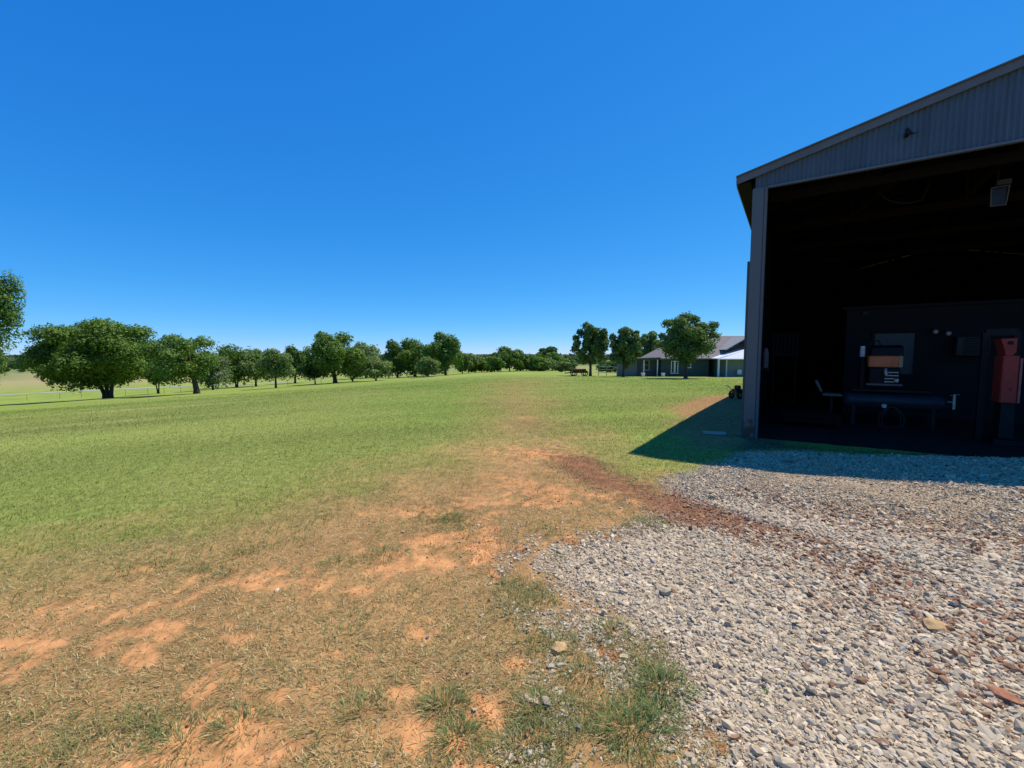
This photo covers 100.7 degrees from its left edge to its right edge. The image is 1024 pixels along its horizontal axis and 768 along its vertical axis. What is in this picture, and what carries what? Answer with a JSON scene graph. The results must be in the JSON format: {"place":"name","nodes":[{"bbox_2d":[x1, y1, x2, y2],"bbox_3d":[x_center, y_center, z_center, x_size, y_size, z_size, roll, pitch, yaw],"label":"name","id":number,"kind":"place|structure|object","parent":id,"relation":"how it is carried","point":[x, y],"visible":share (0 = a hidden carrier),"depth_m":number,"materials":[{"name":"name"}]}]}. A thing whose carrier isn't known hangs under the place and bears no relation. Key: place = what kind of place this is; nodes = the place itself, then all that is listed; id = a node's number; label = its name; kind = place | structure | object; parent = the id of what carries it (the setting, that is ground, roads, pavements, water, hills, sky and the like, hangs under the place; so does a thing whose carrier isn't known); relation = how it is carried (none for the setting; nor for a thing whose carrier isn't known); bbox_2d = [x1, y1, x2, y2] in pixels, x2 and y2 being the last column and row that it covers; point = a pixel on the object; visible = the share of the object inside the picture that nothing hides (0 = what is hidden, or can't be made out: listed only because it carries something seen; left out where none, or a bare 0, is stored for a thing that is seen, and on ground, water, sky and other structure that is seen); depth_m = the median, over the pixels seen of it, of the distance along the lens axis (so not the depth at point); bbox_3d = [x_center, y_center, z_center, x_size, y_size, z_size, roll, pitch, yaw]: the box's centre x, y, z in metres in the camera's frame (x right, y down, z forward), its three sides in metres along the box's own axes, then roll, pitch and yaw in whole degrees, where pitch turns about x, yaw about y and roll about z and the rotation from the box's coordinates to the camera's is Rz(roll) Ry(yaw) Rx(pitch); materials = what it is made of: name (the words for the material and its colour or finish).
{"place":"outdoors","nodes":[
{"label":"outdoors","id":0,"kind":"place"},
{"bbox_2d":[4,374,436,394],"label":"road","id":1,"kind":"structure","parent":0,"point":[154,387],"depth_m":124.64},
{"bbox_2d":[0,354,1023,767],"bbox_3d":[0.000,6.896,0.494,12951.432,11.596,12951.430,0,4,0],"label":"ground","id":2,"kind":"structure","parent":0,"point":[24,386],"depth_m":3.94,"materials":[{"name":"green plant"}]},
{"bbox_2d":[0,269,27,376],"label":"tree","id":3,"kind":"object","parent":2,"relation":"on","point":[10,289],"visible":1,"depth_m":47.74,"materials":[{"name":"green plant"}]},
{"bbox_2d":[12,316,162,398],"bbox_3d":[-63.578,-3.830,63.775,20.448,12.706,14.453,0,4,0],"label":"tree","id":4,"kind":"object","parent":2,"relation":"on","point":[95,353],"visible":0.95,"depth_m":60.61,"materials":[{"name":"green plant"}]},
{"bbox_2d":[142,372,171,393],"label":"tree","id":5,"kind":"object","parent":2,"relation":"on","point":[153,382],"visible":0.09,"depth_m":81.50,"materials":[{"name":"green plant"}]},
{"bbox_2d":[133,333,220,393],"bbox_3d":[-44.270,-2.651,56.793,9.688,8.436,10.972,0,4,0],"label":"tree","id":6,"kind":"object","parent":2,"relation":"on","point":[177,361],"visible":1,"depth_m":55.03,"materials":[{"name":"green plant"}]},
{"bbox_2d":[135,708,237,767],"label":"grass tuft","id":7,"kind":"object","parent":2,"relation":"on","point":[179,730],"visible":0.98,"depth_m":1.83,"materials":[{"name":"green plant"}]},
{"bbox_2d":[197,352,233,389],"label":"tree","id":8,"kind":"object","parent":2,"relation":"on","point":[218,374],"visible":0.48,"depth_m":87.18,"materials":[{"name":"green plant"}]},
{"bbox_2d":[14,371,434,399],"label":"wire fence","id":9,"kind":"object","parent":2,"relation":"on","point":[232,383],"visible":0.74,"depth_m":80.39,"materials":[{"name":"metal"}]},
{"bbox_2d":[211,343,264,386],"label":"tree","id":10,"kind":"object","parent":2,"relation":"on","point":[234,357],"visible":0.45,"depth_m":102.00,"materials":[{"name":"green plant"}]},
{"bbox_2d":[195,697,280,754],"bbox_3d":[-1.213,1.492,1.878,0.356,0.067,0.317,0,4,0],"label":"grass tuft","id":11,"kind":"object","parent":2,"relation":"on","point":[243,708],"visible":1,"depth_m":1.90,"materials":[{"name":"green plant"}]},
{"bbox_2d":[236,348,272,385],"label":"tree","id":12,"kind":"object","parent":2,"relation":"on","point":[245,365],"visible":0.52,"depth_m":101.28,"materials":[{"name":"green plant"}]},
{"bbox_2d":[252,348,296,387],"bbox_3d":[-35.451,-2.262,63.397,5.796,6.283,5.871,-3,5,-32],"label":"tree","id":13,"kind":"object","parent":2,"relation":"on","point":[276,364],"visible":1,"depth_m":62.21,"materials":[{"name":"green plant"}]},
{"bbox_2d":[283,344,312,382],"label":"tree","id":14,"kind":"object","parent":2,"relation":"on","point":[299,357],"visible":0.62,"depth_m":120.20,"materials":[{"name":"green plant"}]},
{"bbox_2d":[295,360,326,383],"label":"tree","id":15,"kind":"object","parent":2,"relation":"on","point":[309,372],"visible":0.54,"depth_m":80.21,"materials":[{"name":"green plant"}]},
{"bbox_2d":[0,353,637,371],"bbox_3d":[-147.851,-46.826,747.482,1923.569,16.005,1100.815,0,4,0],"label":"wood","id":16,"kind":"object","parent":2,"relation":"on","point":[10,366],"visible":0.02,"depth_m":415.58,"materials":[{"name":"green plant"}]},
{"bbox_2d":[315,553,355,571],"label":"grass tuft","id":17,"kind":"object","parent":2,"relation":"on","point":[335,561],"visible":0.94,"depth_m":3.36,"materials":[{"name":"plant"}]},
{"bbox_2d":[305,331,366,382],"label":"tree","id":18,"kind":"object","parent":2,"relation":"on","point":[331,354],"visible":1,"depth_m":77.39,"materials":[{"name":"green plant"}]},
{"bbox_2d":[341,359,363,381],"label":"tree","id":19,"kind":"object","parent":2,"relation":"on","point":[358,375],"visible":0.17,"depth_m":86.03,"materials":[{"name":"green plant"}]},
{"bbox_2d":[329,681,395,730],"bbox_3d":[-0.691,1.481,1.969,0.343,0.066,0.295,0,4,0],"label":"grass tuft","id":20,"kind":"object","parent":2,"relation":"on","point":[373,698],"visible":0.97,"depth_m":1.99,"materials":[{"name":"green plant"}]},
{"bbox_2d":[354,341,380,377],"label":"tree","id":21,"kind":"object","parent":2,"relation":"on","point":[372,350],"visible":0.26,"depth_m":146.50,"materials":[{"name":"green plant"}]},
{"bbox_2d":[359,356,394,380],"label":"tree","id":22,"kind":"object","parent":2,"relation":"on","point":[373,367],"visible":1,"depth_m":80.33,"materials":[{"name":"green plant"}]},
{"bbox_2d":[353,543,408,564],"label":"grass tuft","id":23,"kind":"object","parent":2,"relation":"on","point":[387,546],"visible":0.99,"depth_m":3.50,"materials":[{"name":"plant"}]},
{"bbox_2d":[381,339,416,377],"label":"tree","id":24,"kind":"object","parent":2,"relation":"on","point":[393,350],"visible":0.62,"depth_m":111.64,"materials":[{"name":"green plant"}]},
{"bbox_2d":[396,337,434,376],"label":"tree","id":25,"kind":"object","parent":2,"relation":"on","point":[408,356],"visible":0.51,"depth_m":110.21,"materials":[{"name":"green plant"}]},
{"bbox_2d":[414,356,440,376],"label":"tree","id":26,"kind":"object","parent":2,"relation":"on","point":[427,366],"visible":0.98,"depth_m":86.66,"materials":[{"name":"green plant"}]},
{"bbox_2d":[422,541,451,550],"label":"grass tuft","id":27,"kind":"object","parent":2,"relation":"on","point":[439,546],"visible":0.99,"depth_m":3.63,"materials":[{"name":"beige plant"}]},
{"bbox_2d":[420,330,464,374],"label":"tree","id":28,"kind":"object","parent":2,"relation":"on","point":[445,352],"visible":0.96,"depth_m":98.00,"materials":[{"name":"green plant"}]},
{"bbox_2d":[410,679,478,728],"bbox_3d":[-0.322,1.467,1.985,0.349,0.090,0.313,0,4,0],"label":"grass tuft","id":29,"kind":"object","parent":2,"relation":"on","point":[441,693],"visible":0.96,"depth_m":2.00,"materials":[{"name":"green plant"}]},
{"bbox_2d":[429,511,465,522],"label":"grass tuft","id":30,"kind":"object","parent":2,"relation":"on","point":[447,514],"visible":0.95,"depth_m":4.28,"materials":[{"name":"plant"}]},
{"bbox_2d":[419,711,494,766],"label":"grass tuft","id":31,"kind":"object","parent":2,"relation":"on","point":[451,727],"visible":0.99,"depth_m":1.82,"materials":[{"name":"green plant"}]},
{"bbox_2d":[454,351,472,373],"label":"tree","id":32,"kind":"object","parent":2,"relation":"on","point":[468,362],"visible":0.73,"depth_m":116.37,"materials":[{"name":"green plant"}]},
{"bbox_2d":[463,353,481,372],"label":"tree","id":33,"kind":"object","parent":2,"relation":"on","point":[476,359],"visible":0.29,"depth_m":121.40,"materials":[{"name":"green plant"}]},
{"bbox_2d":[469,353,486,372],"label":"tree","id":34,"kind":"object","parent":2,"relation":"on","point":[482,363],"visible":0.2,"depth_m":127.47,"materials":[{"name":"green plant"}]},
{"bbox_2d":[472,355,486,371],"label":"tree","id":35,"kind":"object","parent":2,"relation":"on","point":[479,369],"visible":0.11,"depth_m":132.56,"materials":[{"name":"green plant"}]},
{"bbox_2d":[484,356,505,371],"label":"tree","id":36,"kind":"object","parent":2,"relation":"on","point":[494,363],"visible":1,"depth_m":117.00,"materials":[{"name":"green plant"}]},
{"bbox_2d":[491,352,510,371],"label":"tree","id":37,"kind":"object","parent":2,"relation":"on","point":[498,369],"visible":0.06,"depth_m":123.60,"materials":[{"name":"green plant"}]},
{"bbox_2d":[490,346,523,370],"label":"tree","id":38,"kind":"object","parent":2,"relation":"on","point":[508,354],"visible":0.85,"depth_m":121.64,"materials":[{"name":"green plant"}]},
{"bbox_2d":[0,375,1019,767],"bbox_3d":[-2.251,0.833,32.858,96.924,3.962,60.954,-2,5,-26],"label":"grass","id":39,"kind":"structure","parent":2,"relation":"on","point":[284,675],"depth_m":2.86,"materials":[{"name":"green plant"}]},
{"bbox_2d":[483,602,540,631],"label":"grass tuft","id":40,"kind":"object","parent":2,"relation":"on","point":[508,613],"visible":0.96,"depth_m":2.66,"materials":[{"name":"green plant"}]},
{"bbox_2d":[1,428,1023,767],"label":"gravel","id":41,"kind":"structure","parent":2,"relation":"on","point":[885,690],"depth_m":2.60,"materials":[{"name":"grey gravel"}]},
{"bbox_2d":[752,685,782,706],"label":"grass tuft","id":42,"kind":"object","parent":41,"relation":"on","point":[766,694],"visible":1,"depth_m":1.98,"materials":[{"name":"plant"}]},
{"bbox_2d":[923,638,943,646],"bbox_3d":[2.235,1.377,2.248,0.075,0.041,0.107,0,-2,-2],"label":"rock","id":43,"kind":"object","parent":41,"relation":"on","point":[937,642],"visible":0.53,"depth_m":2.23,"materials":[{"name":"stone"}]},
{"bbox_2d":[922,618,947,631],"bbox_3d":[2.353,1.349,2.355,0.107,0.079,0.135,4,5,41],"label":"rock","id":44,"kind":"object","parent":41,"relation":"on","point":[933,624],"visible":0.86,"depth_m":2.33,"materials":[{"name":"stone"}]},
{"bbox_2d":[979,619,991,624],"bbox_3d":[2.643,1.339,2.366,0.060,0.038,0.062,2,5,26],"label":"rock","id":45,"kind":"object","parent":41,"relation":"on","point":[985,622],"visible":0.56,"depth_m":2.36,"materials":[{"name":"stone"}]},
{"bbox_2d":[983,684,1022,704],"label":"rock","id":46,"kind":"object","parent":41,"relation":"on","point":[1001,693],"visible":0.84,"depth_m":1.89,"materials":[{"name":"stone"}]},
{"bbox_2d":[513,355,529,370],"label":"tree","id":47,"kind":"object","parent":2,"relation":"on","point":[526,360],"visible":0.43,"depth_m":127.65,"materials":[{"name":"green plant"}]},
{"bbox_2d":[483,714,563,767],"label":"grass tuft","id":48,"kind":"object","parent":2,"relation":"on","point":[524,735],"visible":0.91,"depth_m":1.79,"materials":[{"name":"green plant"}]},
{"bbox_2d":[517,353,531,370],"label":"tree","id":49,"kind":"object","parent":2,"relation":"on","point":[529,355],"visible":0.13,"depth_m":130.50,"materials":[{"name":"green plant"}]},
{"bbox_2d":[495,680,569,729],"bbox_3d":[0.099,1.464,1.953,0.381,0.080,0.304,0,4,0],"label":"grass tuft","id":50,"kind":"object","parent":2,"relation":"on","point":[517,694],"visible":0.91,"depth_m":1.98,"materials":[{"name":"green plant"}]},
{"bbox_2d":[528,355,551,370],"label":"tree","id":51,"kind":"object","parent":2,"relation":"on","point":[537,362],"visible":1,"depth_m":118.44,"materials":[{"name":"green plant"}]},
{"bbox_2d":[535,346,557,357],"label":"tree","id":52,"kind":"object","parent":2,"relation":"on","point":[542,352],"visible":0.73,"depth_m":235.12,"materials":[{"name":"green plant"}]},
{"bbox_2d":[540,355,555,370],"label":"tree","id":53,"kind":"object","parent":2,"relation":"on","point":[552,361],"visible":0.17,"depth_m":123.17,"materials":[{"name":"green plant"}]},
{"bbox_2d":[544,352,563,370],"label":"tree","id":54,"kind":"object","parent":2,"relation":"on","point":[555,356],"visible":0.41,"depth_m":128.08,"materials":[{"name":"green plant"}]},
{"bbox_2d":[537,623,578,653],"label":"grass tuft","id":55,"kind":"object","parent":2,"relation":"on","point":[559,636],"visible":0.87,"depth_m":2.43,"materials":[{"name":"green plant"}]},
{"bbox_2d":[551,641,566,654],"bbox_3d":[0.259,1.449,2.335,0.088,0.048,0.104,0,4,7],"label":"rock","id":56,"kind":"object","parent":2,"relation":"on","point":[560,646],"visible":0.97,"depth_m":2.31,"materials":[{"name":"stone"}]},
{"bbox_2d":[552,355,570,370],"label":"tree","id":57,"kind":"object","parent":2,"relation":"on","point":[565,359],"visible":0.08,"depth_m":133.45,"materials":[{"name":"green plant"}]},
{"bbox_2d":[548,361,577,371],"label":"bush","id":58,"kind":"object","parent":2,"relation":"on","point":[560,366],"visible":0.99,"depth_m":98.64,"materials":[{"name":"green plant"}]},
{"bbox_2d":[558,353,576,362],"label":"tree","id":59,"kind":"object","parent":2,"relation":"on","point":[566,357],"visible":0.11,"depth_m":137.84,"materials":[{"name":"green plant"}]},
{"bbox_2d":[565,369,587,375],"bbox_3d":[9.249,-1.681,61.139,3.328,1.000,1.140,0,4,-6],"label":"rusty implement","id":60,"kind":"object","parent":2,"relation":"on","point":[581,371],"visible":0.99,"depth_m":60.73,"materials":[{"name":"metal"}]},
{"bbox_2d":[552,650,617,690],"bbox_3d":[0.372,1.453,2.167,0.369,0.061,0.315,0,4,0],"label":"grass tuft","id":61,"kind":"object","parent":2,"relation":"on","point":[578,660],"visible":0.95,"depth_m":2.19,"materials":[{"name":"green plant"}]},
{"bbox_2d":[570,322,609,375],"bbox_3d":[10.867,-4.806,58.900,5.148,7.903,4.626,-3,5,-35],"label":"tree","id":62,"kind":"object","parent":2,"relation":"on","point":[594,343],"visible":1,"depth_m":58.01,"materials":[{"name":"green plant"}]},
{"bbox_2d":[596,361,616,371],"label":"bush","id":63,"kind":"object","parent":2,"relation":"on","point":[609,369],"visible":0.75,"depth_m":93.57,"materials":[{"name":"green plant"}]},
{"bbox_2d":[598,365,619,375],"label":"pipe gate","id":64,"kind":"structure","parent":2,"relation":"on","point":[618,366],"depth_m":59.83,"materials":[{"name":"grey metal"}]},
{"bbox_2d":[581,613,640,650],"bbox_3d":[0.582,1.422,2.475,0.418,0.075,0.363,0,4,0],"label":"grass tuft","id":65,"kind":"object","parent":2,"relation":"on","point":[610,625],"visible":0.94,"depth_m":2.50,"materials":[{"name":"plant"}]},
{"bbox_2d":[608,326,642,376],"bbox_3d":[14.550,-4.033,54.377,4.346,6.732,3.706,2,5,26],"label":"tree","id":66,"kind":"object","parent":2,"relation":"on","point":[625,344],"visible":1,"depth_m":53.81,"materials":[{"name":"green plant"}]},
{"bbox_2d":[580,682,689,767],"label":"grass tuft","id":67,"kind":"object","parent":2,"relation":"on","point":[638,716],"visible":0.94,"depth_m":1.86,"materials":[{"name":"green plant"}]},
{"bbox_2d":[622,513,676,532],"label":"grass tuft","id":68,"kind":"object","parent":2,"relation":"on","point":[649,522],"visible":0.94,"depth_m":4.01,"materials":[{"name":"green plant"}]},
{"bbox_2d":[639,331,665,356],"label":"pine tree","id":69,"kind":"object","parent":2,"relation":"on","point":[648,341],"visible":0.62,"depth_m":68.67,"materials":[{"name":"green plant"}]},
{"bbox_2d":[623,687,695,734],"bbox_3d":[0.660,1.460,1.919,0.338,0.082,0.316,0,4,0],"label":"grass tuft","id":70,"kind":"object","parent":2,"relation":"on","point":[670,711],"visible":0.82,"depth_m":1.92,"materials":[{"name":"green plant"}]},
{"bbox_2d":[622,653,707,719],"bbox_3d":[0.725,1.436,2.052,0.401,0.106,0.423,-2,5,-30],"label":"grass tuft","id":71,"kind":"object","parent":2,"relation":"on","point":[660,673],"visible":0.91,"depth_m":2.08,"materials":[{"name":"green plant"}]},
{"bbox_2d":[616,336,743,376],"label":"house","id":72,"kind":"structure","parent":2,"relation":"on","point":[725,358],"depth_m":57.01,"materials":[{"name":"grey"}]},
{"bbox_2d":[644,360,649,369],"bbox_3d":[18.606,-2.621,58.603,0.853,1.473,0.120,0,4,0],"label":"window","id":73,"kind":"structure","parent":72,"relation":"in","point":[646,364],"depth_m":58.60,"materials":[{"name":"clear glass"}]},
{"bbox_2d":[670,361,674,373],"bbox_3d":[21.590,-2.250,56.955,0.584,1.721,0.120,0,4,0],"label":"window","id":74,"kind":"structure","parent":72,"relation":"in","point":[672,363],"depth_m":56.95,"materials":[{"name":"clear glass"}]},
{"bbox_2d":[674,361,678,373],"bbox_3d":[22.085,-2.250,56.955,0.562,1.721,0.120,0,4,0],"label":"window","id":75,"kind":"structure","parent":72,"relation":"in","point":[676,366],"depth_m":56.95,"materials":[{"name":"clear glass"}]},
{"bbox_2d":[655,311,721,377],"bbox_3d":[18.148,-4.015,44.252,6.238,7.372,5.997,3,5,34],"label":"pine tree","id":76,"kind":"object","parent":2,"relation":"on","point":[685,341],"visible":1,"depth_m":43.02,"materials":[{"name":"green plant"}]},
{"bbox_2d":[703,431,726,434],"bbox_3d":[4.126,0.991,8.626,0.440,0.053,0.175,1,4,20],"label":"board","id":77,"kind":"object","parent":2,"relation":"on","point":[714,432],"visible":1,"depth_m":8.56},
{"bbox_2d":[726,385,741,398],"bbox_3d":[9.012,0.326,17.066,0.790,0.557,0.435,-2,5,-29],"label":"garden tiller","id":78,"kind":"object","parent":2,"relation":"on","point":[737,390],"visible":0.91,"depth_m":17.01,"materials":[{"name":"black metal"}]},
{"bbox_2d":[736,54,1023,438],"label":"metal shed","id":79,"kind":"structure","parent":2,"relation":"on","point":[833,231],"depth_m":10.49,"materials":[{"name":"paint"}]},
{"bbox_2d":[761,348,769,370],"bbox_3d":[5.936,-0.569,9.927,0.200,0.540,0.160,3,5,33],"label":"fire extinguisher","id":80,"kind":"object","parent":79,"relation":"attached to","point":[765,360],"visible":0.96,"depth_m":9.88,"materials":[{"name":"metal"}]},
{"bbox_2d":[878,183,930,203],"bbox_3d":[7.198,-3.465,7.803,0.727,0.314,0.024,3,5,33],"label":"slack cable","id":81,"kind":"object","parent":79,"relation":"hanging from","point":[905,202],"visible":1,"depth_m":7.79,"materials":[{"name":"black metal"}]},
{"bbox_2d":[987,170,1011,206],"bbox_3d":[8.095,-3.255,7.054,0.240,0.615,0.253,3,5,33],"label":"hanging lamp","id":82,"kind":"object","parent":79,"relation":"hanging from","point":[997,195],"visible":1,"depth_m":7.00,"materials":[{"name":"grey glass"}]},
{"bbox_2d":[758,383,1023,457],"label":"shed floor","id":83,"kind":"structure","parent":2,"relation":"on","point":[945,436],"depth_m":8.68,"materials":[{"name":"grey concrete"}]},
{"bbox_2d":[771,332,799,405],"bbox_3d":[8.359,-0.451,13.017,0.708,2.222,0.250,3,5,33],"label":"ribbed panel","id":84,"kind":"object","parent":83,"relation":"on","point":[777,354],"visible":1,"depth_m":12.90,"materials":[{"name":"black metal"}]},
{"bbox_2d":[814,379,841,423],"bbox_3d":[7.196,0.402,9.643,0.563,0.987,0.465,3,5,33],"label":"shop seat","id":85,"kind":"object","parent":83,"relation":"on","point":[831,394],"visible":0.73,"depth_m":9.59,"materials":[{"name":"plastic"}]},
{"bbox_2d":[841,340,959,429],"bbox_3d":[8.366,-0.007,9.194,1.912,1.886,0.610,3,5,33],"label":"air compressor","id":86,"kind":"object","parent":83,"relation":"on","point":[879,364],"visible":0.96,"depth_m":9.14,"materials":[{"name":"black metal"}]},
{"bbox_2d":[877,407,905,428],"bbox_3d":[8.143,0.757,9.101,0.468,0.532,0.042,3,5,33],"label":"cable loop","id":87,"kind":"object","parent":86,"relation":"hanging from","point":[886,409],"visible":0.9,"depth_m":9.09,"materials":[{"name":"black rubber"}]},
{"bbox_2d":[831,299,1023,423],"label":"room","id":88,"kind":"object","parent":83,"relation":"on","point":[932,364],"visible":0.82,"depth_m":10.40,"materials":[{"name":"black"}]},
{"bbox_2d":[871,330,919,376],"bbox_3d":[9.704,-0.772,10.777,0.951,1.154,0.081,3,5,33],"label":"window","id":89,"kind":"structure","parent":88,"relation":"in","point":[909,339],"depth_m":10.67,"materials":[{"name":"glass"}]},
{"bbox_2d":[944,330,951,335],"bbox_3d":[10.395,-1.223,10.117,0.110,0.146,0.247,3,5,33],"label":"work light","id":90,"kind":"object","parent":88,"relation":"attached to","point":[948,332],"visible":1,"depth_m":10.04,"materials":[{"name":"white metal"}]},
{"bbox_2d":[951,336,990,355],"bbox_3d":[10.694,-0.879,9.879,0.560,0.440,0.362,3,5,33],"label":"air conditioner","id":91,"kind":"object","parent":88,"relation":"attached to","point":[965,346],"visible":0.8,"depth_m":9.80,"materials":[{"name":"black metal"}]},
{"bbox_2d":[973,328,1023,447],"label":"red machine","id":92,"kind":"object","parent":83,"relation":"on","point":[1007,379],"visible":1,"depth_m":7.41,"materials":[{"name":"paint"}]},
{"bbox_2d":[0,0,1023,354],"label":"sky","id":93,"kind":"structure","parent":0,"point":[491,175],"materials":[{"name":"blue"}]}
]}

